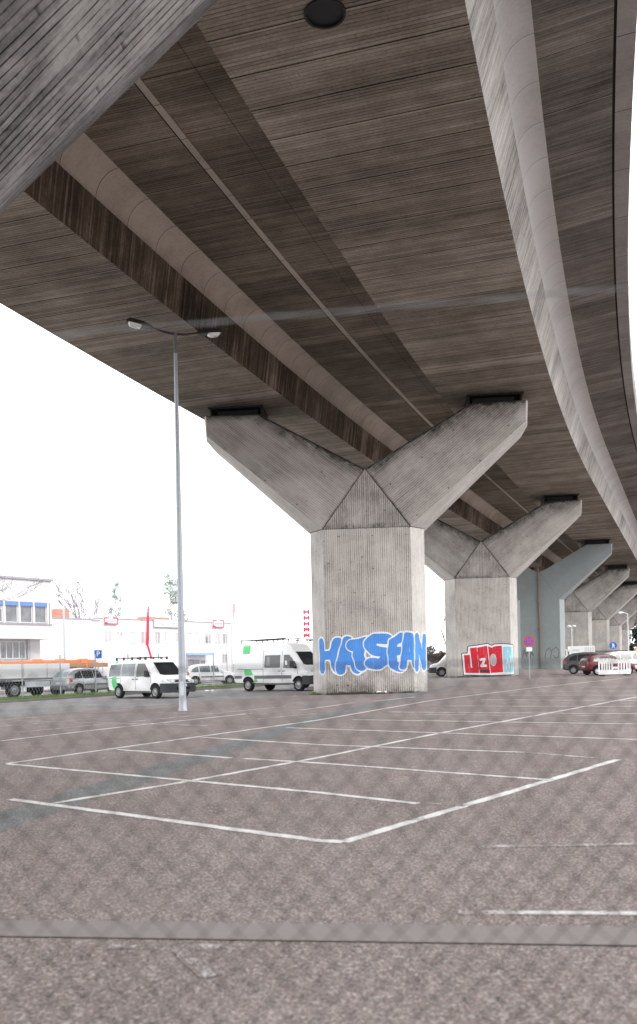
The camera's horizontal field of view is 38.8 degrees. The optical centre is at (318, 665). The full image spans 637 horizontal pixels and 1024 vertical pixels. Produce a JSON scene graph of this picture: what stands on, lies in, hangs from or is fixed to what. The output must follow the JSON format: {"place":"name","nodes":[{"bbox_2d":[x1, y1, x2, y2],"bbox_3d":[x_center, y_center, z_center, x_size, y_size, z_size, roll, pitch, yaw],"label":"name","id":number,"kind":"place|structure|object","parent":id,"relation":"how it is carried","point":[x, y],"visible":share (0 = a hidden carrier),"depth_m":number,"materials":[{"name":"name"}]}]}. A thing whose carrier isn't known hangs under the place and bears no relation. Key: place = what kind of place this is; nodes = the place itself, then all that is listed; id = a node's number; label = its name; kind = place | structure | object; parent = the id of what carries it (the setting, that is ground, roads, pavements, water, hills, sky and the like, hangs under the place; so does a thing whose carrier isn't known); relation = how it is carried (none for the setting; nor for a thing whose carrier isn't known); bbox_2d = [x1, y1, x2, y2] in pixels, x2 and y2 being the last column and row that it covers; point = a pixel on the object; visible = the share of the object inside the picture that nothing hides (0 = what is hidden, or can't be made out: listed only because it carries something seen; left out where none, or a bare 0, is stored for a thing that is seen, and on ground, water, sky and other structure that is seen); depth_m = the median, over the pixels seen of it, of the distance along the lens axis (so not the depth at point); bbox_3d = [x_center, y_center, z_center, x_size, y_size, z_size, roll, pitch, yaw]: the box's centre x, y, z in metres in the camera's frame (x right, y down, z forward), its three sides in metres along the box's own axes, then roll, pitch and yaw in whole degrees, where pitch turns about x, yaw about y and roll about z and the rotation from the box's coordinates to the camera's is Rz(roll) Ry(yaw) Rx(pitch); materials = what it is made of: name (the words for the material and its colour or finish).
{"place":"outdoors","nodes":[
{"label":"outdoors","id":0,"kind":"place"},
{"bbox_2d":[0,671,432,698],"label":"street","id":1,"kind":"structure","parent":0,"point":[103,691],"depth_m":61.00,"materials":[{"name":"asphalt"}]},
{"bbox_2d":[0,663,69,697],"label":"flatbed truck","id":2,"kind":"object","parent":1,"relation":"on","point":[18,684],"visible":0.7,"depth_m":53.32,"materials":[{"name":"white paint"}]},
{"bbox_2d":[0,659,107,667],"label":"boom lift","id":3,"kind":"object","parent":2,"relation":"on","point":[81,663],"visible":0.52,"depth_m":56.55,"materials":[{"name":"orange paint"}]},
{"bbox_2d":[51,668,108,694],"bbox_3d":[-14.330,0.946,55.703,2.050,1.635,4.276,-1,0,33],"label":"parked car","id":4,"kind":"object","parent":1,"relation":"on","point":[76,688],"visible":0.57,"depth_m":54.32,"materials":[{"name":"silver metal"}]},
{"bbox_2d":[94,650,101,690],"bbox_3d":[-14.972,0.349,61.389,0.520,2.800,0.089,-1,0,-39],"label":"parking sign","id":5,"kind":"object","parent":1,"relation":"on","point":[98,653],"visible":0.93,"depth_m":61.38,"materials":[{"name":"metal"}]},
{"bbox_2d":[186,664,233,684],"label":"parked car","id":6,"kind":"object","parent":1,"relation":"on","point":[196,677],"visible":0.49,"depth_m":70.68,"materials":[{"name":"white paint"}]},
{"bbox_2d":[0,663,636,1023],"bbox_3d":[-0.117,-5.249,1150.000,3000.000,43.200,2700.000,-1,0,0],"label":"ground","id":7,"kind":"structure","parent":0,"point":[117,901],"depth_m":7.54,"materials":[{"name":"asphalt"}]},
{"bbox_2d":[0,525,45,600],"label":"bare tree","id":8,"kind":"object","parent":7,"relation":"on","point":[4,589],"visible":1,"depth_m":53.71,"materials":[{"name":"grey plant"}]},
{"bbox_2d":[0,575,53,692],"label":"building","id":9,"kind":"structure","parent":7,"relation":"on","point":[26,624],"depth_m":64.19,"materials":[{"name":"paint"}]},
{"bbox_2d":[0,601,2,621],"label":"window","id":10,"kind":"structure","parent":9,"relation":"in","point":[1,602],"depth_m":62.52,"materials":[{"name":"grey glass"}]},
{"bbox_2d":[5,601,17,622],"bbox_3d":[-21.495,-3.758,63.153,0.220,1.500,1.020,-1,0,37],"label":"window","id":11,"kind":"structure","parent":9,"relation":"in","point":[11,610],"depth_m":63.19,"materials":[{"name":"grey glass"}]},
{"bbox_2d":[0,641,25,658],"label":"window","id":12,"kind":"structure","parent":9,"relation":"in","point":[8,649],"depth_m":64.19,"materials":[{"name":"grey glass"}]},
{"bbox_2d":[20,602,32,622],"bbox_3d":[-20.773,-3.775,64.112,0.220,1.500,1.020,-1,0,37],"label":"window","id":13,"kind":"structure","parent":9,"relation":"in","point":[25,607],"depth_m":64.13,"materials":[{"name":"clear glass"}]},
{"bbox_2d":[35,602,46,623],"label":"window","id":14,"kind":"structure","parent":9,"relation":"in","point":[40,608],"depth_m":65.12,"materials":[{"name":"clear glass"}]},
{"bbox_2d":[46,556,65,658],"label":"street lamp","id":15,"kind":"object","parent":7,"relation":"on","point":[64,640],"visible":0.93,"depth_m":70.14,"materials":[{"name":"metal"}]},
{"bbox_2d":[40,609,99,689],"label":"building","id":16,"kind":"structure","parent":7,"relation":"on","point":[82,637],"depth_m":73.45,"materials":[{"name":"paint"}]},
{"bbox_2d":[41,554,111,617],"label":"bare tree","id":17,"kind":"object","parent":7,"relation":"on","point":[74,604],"visible":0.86,"depth_m":89.83,"materials":[{"name":"grey plant"}]},
{"bbox_2d":[70,585,125,617],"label":"bare tree","id":18,"kind":"object","parent":7,"relation":"on","point":[87,606],"visible":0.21,"depth_m":101.93,"materials":[{"name":"grey plant"}]},
{"bbox_2d":[0,0,218,213],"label":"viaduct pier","id":19,"kind":"structure","parent":7,"relation":"on","point":[72,72],"depth_m":12.12,"materials":[{"name":"concrete"}]},
{"bbox_2d":[0,0,636,586],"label":"viaduct deck","id":20,"kind":"structure","parent":19,"relation":"on","point":[222,160],"depth_m":28.36,"materials":[{"name":"concrete"}]},
{"bbox_2d":[5,702,217,719],"bbox_3d":[-8.223,1.710,32.906,0.193,0.153,14.220,-1,0,37],"label":"parking line","id":21,"kind":"object","parent":7,"relation":"on","point":[106,711],"visible":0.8,"depth_m":33.34,"materials":[{"name":"paint"}]},
{"bbox_2d":[107,581,124,617],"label":"leafy tree","id":22,"kind":"object","parent":7,"relation":"on","point":[114,595],"visible":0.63,"depth_m":96.09,"materials":[{"name":"green plant"}]},
{"bbox_2d":[0,652,233,696],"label":"boundary fence","id":23,"kind":"object","parent":7,"relation":"on","point":[60,679],"visible":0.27,"depth_m":53.40,"materials":[{"name":"metal"}]},
{"bbox_2d":[35,721,208,725],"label":"parking line","id":24,"kind":"object","parent":7,"relation":"on","point":[126,723],"visible":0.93,"depth_m":25.89,"materials":[{"name":"paint"}]},
{"bbox_2d":[0,713,251,740],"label":"parking line","id":25,"kind":"object","parent":7,"relation":"on","point":[118,727],"visible":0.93,"depth_m":24.25,"materials":[{"name":"paint"}]},
{"bbox_2d":[146,606,151,658],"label":"red pole","id":26,"kind":"object","parent":7,"relation":"on","point":[147,634],"visible":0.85,"depth_m":87.66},
{"bbox_2d":[13,706,285,732],"bbox_3d":[-4.504,1.621,28.355,0.307,0.126,11.606,-1,0,36],"label":"parking line","id":27,"kind":"object","parent":7,"relation":"on","point":[144,720],"visible":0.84,"depth_m":27.12,"materials":[{"name":"paint"}]},
{"bbox_2d":[89,616,230,676],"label":"building","id":28,"kind":"structure","parent":7,"relation":"on","point":[204,640],"depth_m":90.95,"materials":[{"name":"paint"}]},
{"bbox_2d":[104,631,111,642],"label":"window","id":29,"kind":"structure","parent":28,"relation":"in","point":[107,634],"depth_m":85.04,"materials":[{"name":"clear glass"}]},
{"bbox_2d":[103,617,117,624],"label":"roof sign","id":30,"kind":"object","parent":28,"relation":"attached to","point":[110,620],"visible":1,"depth_m":85.16,"materials":[{"name":"white plastic"}]},
{"bbox_2d":[116,631,122,637],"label":"window","id":31,"kind":"structure","parent":28,"relation":"in","point":[117,632],"depth_m":86.14,"materials":[{"name":"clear glass"}]},
{"bbox_2d":[128,631,136,642],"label":"window","id":32,"kind":"structure","parent":28,"relation":"in","point":[128,631],"depth_m":87.44,"materials":[{"name":"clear glass"}]},
{"bbox_2d":[141,631,145,642],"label":"window","id":33,"kind":"structure","parent":28,"relation":"in","point":[143,633],"depth_m":88.57,"materials":[{"name":"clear glass"}]},
{"bbox_2d":[154,632,160,643],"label":"window","id":34,"kind":"structure","parent":28,"relation":"in","point":[158,633],"depth_m":90.04,"materials":[{"name":"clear glass"}]},
{"bbox_2d":[153,619,177,627],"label":"shop sign","id":35,"kind":"object","parent":28,"relation":"attached to","point":[169,623],"visible":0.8,"depth_m":90.84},
{"bbox_2d":[164,632,169,643],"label":"window","id":36,"kind":"structure","parent":28,"relation":"in","point":[164,632],"depth_m":91.03,"materials":[{"name":"white glass"}]},
{"bbox_2d":[186,632,191,643],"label":"window","id":37,"kind":"structure","parent":28,"relation":"in","point":[186,632],"depth_m":93.51,"materials":[{"name":"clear glass"}]},
{"bbox_2d":[188,660,199,665],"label":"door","id":38,"kind":"structure","parent":28,"relation":"in","point":[191,662],"depth_m":93.87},
{"bbox_2d":[195,633,200,643],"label":"window","id":39,"kind":"structure","parent":28,"relation":"in","point":[195,633],"depth_m":94.56,"materials":[{"name":"white glass"}]},
{"bbox_2d":[205,633,210,643],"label":"window","id":40,"kind":"structure","parent":28,"relation":"in","point":[206,634],"depth_m":95.82,"materials":[{"name":"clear glass"}]},
{"bbox_2d":[214,633,219,643],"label":"window","id":41,"kind":"structure","parent":28,"relation":"in","point":[214,633],"depth_m":96.92,"materials":[{"name":"white glass"}]},
{"bbox_2d":[212,620,223,627],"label":"roof sign","id":42,"kind":"object","parent":28,"relation":"attached to","point":[218,623],"visible":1,"depth_m":96.93,"materials":[{"name":"white plastic"}]},
{"bbox_2d":[222,633,228,643],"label":"window","id":43,"kind":"structure","parent":28,"relation":"in","point":[222,633],"depth_m":97.95,"materials":[{"name":"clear glass"}]},
{"bbox_2d":[106,942,221,950],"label":"parking line","id":44,"kind":"object","parent":7,"relation":"on","point":[153,946],"visible":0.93,"depth_m":5.29,"materials":[{"name":"paint"}]},
{"bbox_2d":[159,569,177,618],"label":"leafy tree","id":45,"kind":"object","parent":7,"relation":"on","point":[169,584],"visible":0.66,"depth_m":130.81,"materials":[{"name":"green plant"}]},
{"bbox_2d":[126,317,221,710],"bbox_3d":[-4.947,-5.211,32.090,3.433,13.841,0.380,-1,0,-22],"label":"street lamp","id":46,"kind":"object","parent":7,"relation":"on","point":[208,332],"visible":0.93,"depth_m":32.01,"materials":[{"name":"metal"}]},
{"bbox_2d":[180,681,183,695],"bbox_3d":[-4.833,0.809,31.963,0.120,0.500,0.033,-1,0,0],"label":"door","id":47,"kind":"structure","parent":46,"relation":"in","point":[181,683],"depth_m":31.95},
{"bbox_2d":[6,798,344,843],"bbox_3d":[-1.860,1.650,9.802,5.360,0.027,0.238,-1,0,39],"label":"parking line","id":48,"kind":"object","parent":7,"relation":"on","point":[226,828],"visible":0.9,"depth_m":9.34,"materials":[{"name":"paint"}]},
{"bbox_2d":[117,749,234,758],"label":"parking line","id":49,"kind":"object","parent":7,"relation":"on","point":[174,753],"visible":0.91,"depth_m":16.73,"materials":[{"name":"paint"}]},
{"bbox_2d":[174,604,192,620],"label":"bare tree","id":50,"kind":"object","parent":7,"relation":"on","point":[185,619],"visible":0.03,"depth_m":118.94,"materials":[{"name":"grey plant"}]},
{"bbox_2d":[169,944,221,978],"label":"parking line","id":51,"kind":"object","parent":7,"relation":"on","point":[189,962],"visible":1,"depth_m":4.99,"materials":[{"name":"paint"}]},
{"bbox_2d":[3,763,421,804],"bbox_3d":[-2.147,1.640,13.048,8.713,0.035,0.262,-1,0,41],"label":"parking line","id":52,"kind":"object","parent":7,"relation":"on","point":[292,790],"visible":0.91,"depth_m":12.12,"materials":[{"name":"paint"}]},
{"bbox_2d":[195,713,248,713],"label":"parking line","id":53,"kind":"object","parent":7,"relation":"on","point":[222,713],"visible":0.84,"depth_m":29.53,"materials":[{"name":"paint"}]},
{"bbox_2d":[215,545,232,671],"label":"street lamp","id":54,"kind":"object","parent":7,"relation":"on","point":[217,546],"visible":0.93,"depth_m":91.34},
{"bbox_2d":[232,603,235,620],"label":"pennant","id":55,"kind":"object","parent":54,"relation":"hanging from","point":[233,608],"visible":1,"depth_m":91.42,"materials":[{"name":"pink fabric"}]},
{"bbox_2d":[0,685,459,832],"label":"asphalt patch","id":56,"kind":"object","parent":7,"relation":"on","point":[18,816],"visible":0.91,"depth_m":13.97,"materials":[{"name":"asphalt"}]},
{"bbox_2d":[0,677,510,717],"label":"service lane","id":57,"kind":"structure","parent":7,"relation":"on","point":[13,709],"depth_m":43.54,"materials":[{"name":"asphalt"}]},
{"bbox_2d":[107,657,195,698],"bbox_3d":[-8.566,0.596,46.180,5.101,2.090,2.290,-1,0,41],"label":"parked van","id":58,"kind":"object","parent":57,"relation":"on","point":[139,684],"visible":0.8,"depth_m":45.36,"materials":[{"name":"white paint"}]},
{"bbox_2d":[233,638,313,690],"bbox_3d":[-1.988,-0.066,50.790,6.074,2.947,2.540,-1,0,38],"label":"parked van","id":59,"kind":"object","parent":57,"relation":"on","point":[273,653],"visible":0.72,"depth_m":50.14,"materials":[{"name":"white paint"}]},
{"bbox_2d":[295,639,312,687],"bbox_3d":[1.110,-0.181,53.790,6.074,2.947,2.540,-1,0,38],"label":"parked van","id":60,"kind":"object","parent":57,"relation":"on","point":[309,644],"visible":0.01,"depth_m":54.07,"materials":[{"name":"metal"}]},
{"bbox_2d":[0,669,522,702],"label":"kerb","id":61,"kind":"structure","parent":7,"relation":"on","point":[55,698],"depth_m":50.36,"materials":[{"name":"concrete"}]},
{"bbox_2d":[259,713,316,718],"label":"parking line","id":62,"kind":"object","parent":7,"relation":"on","point":[285,716],"visible":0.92,"depth_m":27.00,"materials":[{"name":"paint"}]},
{"bbox_2d":[303,606,309,641],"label":"advertising pylon","id":63,"kind":"object","parent":7,"relation":"on","point":[306,624],"visible":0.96,"depth_m":122.48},
{"bbox_2d":[0,287,636,1023],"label":"chain link fence","id":64,"kind":"object","parent":7,"relation":"on","point":[322,807],"visible":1,"depth_m":1.52,"materials":[{"name":"metal"}]},
{"bbox_2d":[0,920,636,944],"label":"edging strip","id":65,"kind":"object","parent":7,"relation":"on","point":[356,932],"visible":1,"depth_m":5.46,"materials":[{"name":"concrete"}]},
{"bbox_2d":[0,936,636,945],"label":"edging joint","id":66,"kind":"object","parent":7,"relation":"on","point":[326,941],"visible":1,"depth_m":5.28,"materials":[{"name":"concrete"}]},
{"bbox_2d":[9,677,630,762],"bbox_3d":[6.237,1.238,35.924,1.547,0.465,46.372,-1,0,32],"label":"parking line","id":67,"kind":"object","parent":7,"relation":"on","point":[251,729],"visible":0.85,"depth_m":21.63,"materials":[{"name":"paint"}]},
{"bbox_2d":[53,697,636,802],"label":"parking line","id":68,"kind":"object","parent":7,"relation":"on","point":[180,782],"visible":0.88,"depth_m":14.54,"materials":[{"name":"paint"}]},
{"bbox_2d":[199,737,522,752],"bbox_3d":[0.317,1.534,17.567,7.971,0.034,0.474,-1,0,40],"label":"parking line","id":69,"kind":"object","parent":7,"relation":"on","point":[367,746],"visible":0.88,"depth_m":16.91,"materials":[{"name":"paint"}]},
{"bbox_2d":[204,392,527,694],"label":"viaduct pier","id":70,"kind":"structure","parent":7,"relation":"on","point":[366,528],"depth_m":42.26,"materials":[{"name":"concrete"}]},
{"bbox_2d":[244,758,551,780],"bbox_3d":[0.898,1.541,13.638,5.715,0.026,0.238,-1,0,41],"label":"parking line","id":71,"kind":"object","parent":7,"relation":"on","point":[502,776],"visible":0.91,"depth_m":13.25,"materials":[{"name":"paint"}]},
{"bbox_2d":[426,589,445,646],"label":"bare tree","id":72,"kind":"object","parent":7,"relation":"on","point":[440,623],"visible":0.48,"depth_m":108.39,"materials":[{"name":"grey plant"}]},
{"bbox_2d":[427,644,445,662],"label":"bush","id":73,"kind":"object","parent":7,"relation":"on","point":[431,657],"visible":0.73,"depth_m":102.25,"materials":[{"name":"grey plant"}]},
{"bbox_2d":[428,655,445,676],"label":"parked van","id":74,"kind":"object","parent":7,"relation":"on","point":[436,669],"visible":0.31,"depth_m":72.67,"materials":[{"name":"white paint"}]},
{"bbox_2d":[421,802,465,806],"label":"parking line","id":75,"kind":"object","parent":7,"relation":"on","point":[443,804],"visible":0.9,"depth_m":10.05,"materials":[{"name":"paint"}]},
{"bbox_2d":[288,727,636,739],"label":"parking line","id":76,"kind":"object","parent":7,"relation":"on","point":[472,734],"visible":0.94,"depth_m":18.77,"materials":[{"name":"paint"}]},
{"bbox_2d":[342,759,621,842],"bbox_3d":[2.390,1.511,10.940,0.193,0.080,7.047,-1,0,38],"label":"parking line","id":77,"kind":"object","parent":7,"relation":"on","point":[387,828],"visible":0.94,"depth_m":9.97,"materials":[{"name":"paint"}]},
{"bbox_2d":[354,719,625,723],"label":"parking line","id":78,"kind":"object","parent":7,"relation":"on","point":[493,721],"visible":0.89,"depth_m":22.28,"materials":[{"name":"paint"}]},
{"bbox_2d":[424,494,581,677],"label":"viaduct pier","id":79,"kind":"structure","parent":7,"relation":"on","point":[478,577],"depth_m":68.48,"materials":[{"name":"concrete"}]},
{"bbox_2d":[423,714,628,716],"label":"parking line","id":80,"kind":"object","parent":7,"relation":"on","point":[521,715],"visible":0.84,"depth_m":24.23,"materials":[{"name":"paint"}]},
{"bbox_2d":[427,650,626,669],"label":"retaining wall","id":81,"kind":"structure","parent":7,"relation":"on","point":[603,652],"depth_m":112.00,"materials":[{"name":"concrete"}]},
{"bbox_2d":[524,636,533,678],"bbox_3d":[13.544,-0.468,58.023,0.690,2.895,0.093,-1,0,3],"label":"no stopping sign","id":82,"kind":"object","parent":7,"relation":"on","point":[528,641],"visible":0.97,"depth_m":57.99,"materials":[{"name":"metal"}]},
{"bbox_2d":[427,712,636,713],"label":"parking line","id":83,"kind":"object","parent":7,"relation":"on","point":[551,713],"visible":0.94,"depth_m":24.50,"materials":[{"name":"paint"}]},
{"bbox_2d":[458,909,636,916],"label":"parking line","id":84,"kind":"object","parent":7,"relation":"on","point":[525,912],"visible":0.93,"depth_m":5.72,"materials":[{"name":"paint"}]},
{"bbox_2d":[477,842,636,848],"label":"parking line","id":85,"kind":"object","parent":7,"relation":"on","point":[560,845],"visible":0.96,"depth_m":7.71,"materials":[{"name":"paint"}]},
{"bbox_2d":[524,752,599,758],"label":"parking line","id":86,"kind":"object","parent":7,"relation":"on","point":[560,754],"visible":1,"depth_m":14.46,"materials":[{"name":"paint"}]},
{"bbox_2d":[517,539,611,669],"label":"viaduct pier","id":87,"kind":"structure","parent":7,"relation":"on","point":[543,595],"depth_m":94.43,"materials":[{"name":"concrete"}]},
{"bbox_2d":[567,625,575,653],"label":"street lamp","id":88,"kind":"object","parent":7,"relation":"on","point":[574,626],"visible":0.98,"depth_m":84.96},
{"bbox_2d":[530,565,628,650],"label":"viaduct pier","id":89,"kind":"structure","parent":7,"relation":"on","point":[582,602],"depth_m":120.39,"materials":[{"name":"concrete"}]},
{"bbox_2d":[565,646,594,656],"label":"box truck","id":90,"kind":"object","parent":7,"relation":"on","point":[577,649],"visible":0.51,"depth_m":105.97,"materials":[{"name":"white paint"}]},
{"bbox_2d":[562,652,599,673],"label":"parked car","id":91,"kind":"object","parent":7,"relation":"on","point":[569,666],"visible":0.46,"depth_m":67.64,"materials":[{"name":"grey paint"}]},
{"bbox_2d":[573,687,615,687],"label":"parking line","id":92,"kind":"object","parent":7,"relation":"on","point":[594,687],"visible":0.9,"depth_m":41.39,"materials":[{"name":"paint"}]},
{"bbox_2d":[567,706,635,706],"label":"parking line","id":93,"kind":"object","parent":7,"relation":"on","point":[603,706],"visible":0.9,"depth_m":26.94,"materials":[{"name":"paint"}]},
{"bbox_2d":[579,654,634,674],"bbox_3d":[20.184,-0.077,63.197,3.544,1.435,2.050,-1,0,-10],"label":"parked car","id":94,"kind":"object","parent":7,"relation":"on","point":[588,666],"visible":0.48,"depth_m":62.46,"materials":[{"name":"red paint"}]},
{"bbox_2d":[587,700,636,700],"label":"parking line","id":95,"kind":"object","parent":7,"relation":"on","point":[612,700],"visible":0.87,"depth_m":30.08,"materials":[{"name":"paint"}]},
{"bbox_2d":[609,642,616,651],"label":"pedestrian sign","id":96,"kind":"object","parent":7,"relation":"on","point":[613,645],"visible":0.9,"depth_m":74.99,"materials":[{"name":"metal"}]},
{"bbox_2d":[592,581,636,650],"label":"viaduct pier","id":97,"kind":"structure","parent":7,"relation":"on","point":[613,603],"depth_m":146.38,"materials":[{"name":"concrete"}]},
{"bbox_2d":[598,660,630,675],"bbox_3d":[19.727,0.113,60.200,2.100,1.160,0.760,-1,0,5],"label":"plastic barrier","id":98,"kind":"object","parent":7,"relation":"on","point":[627,672],"visible":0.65,"depth_m":60.17,"materials":[{"name":"plastic"}]},
{"bbox_2d":[605,651,636,670],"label":"parked car","id":99,"kind":"object","parent":7,"relation":"on","point":[624,654],"visible":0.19,"depth_m":66.38,"materials":[{"name":"white paint"}]},
{"bbox_2d":[609,594,636,649],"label":"viaduct pier","id":100,"kind":"structure","parent":7,"relation":"on","point":[617,621],"depth_m":172.39,"materials":[{"name":"concrete"}]},
{"bbox_2d":[618,611,628,650],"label":"street lamp","id":101,"kind":"object","parent":7,"relation":"on","point":[619,612],"visible":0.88,"depth_m":89.95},
{"bbox_2d":[622,612,636,649],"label":"viaduct pier","id":102,"kind":"structure","parent":7,"relation":"on","point":[632,620],"depth_m":198.44,"materials":[{"name":"concrete"}]},
{"bbox_2d":[629,619,636,650],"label":"leafy tree","id":103,"kind":"object","parent":7,"relation":"on","point":[634,636],"visible":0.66,"depth_m":108.09,"materials":[{"name":"green plant"}]},
{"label":"grass verge","id":104,"kind":"structure","parent":7,"relation":"on","visible":0},
{"bbox_2d":[0,683,243,700],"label":"verge grass","id":105,"kind":"structure","parent":104,"relation":"on","point":[80,694],"depth_m":50.24,"materials":[{"name":"plant"}]},
{"bbox_2d":[0,29,636,662],"label":"sky","id":106,"kind":"structure","parent":0,"point":[88,472],"materials":[{"name":"white"}]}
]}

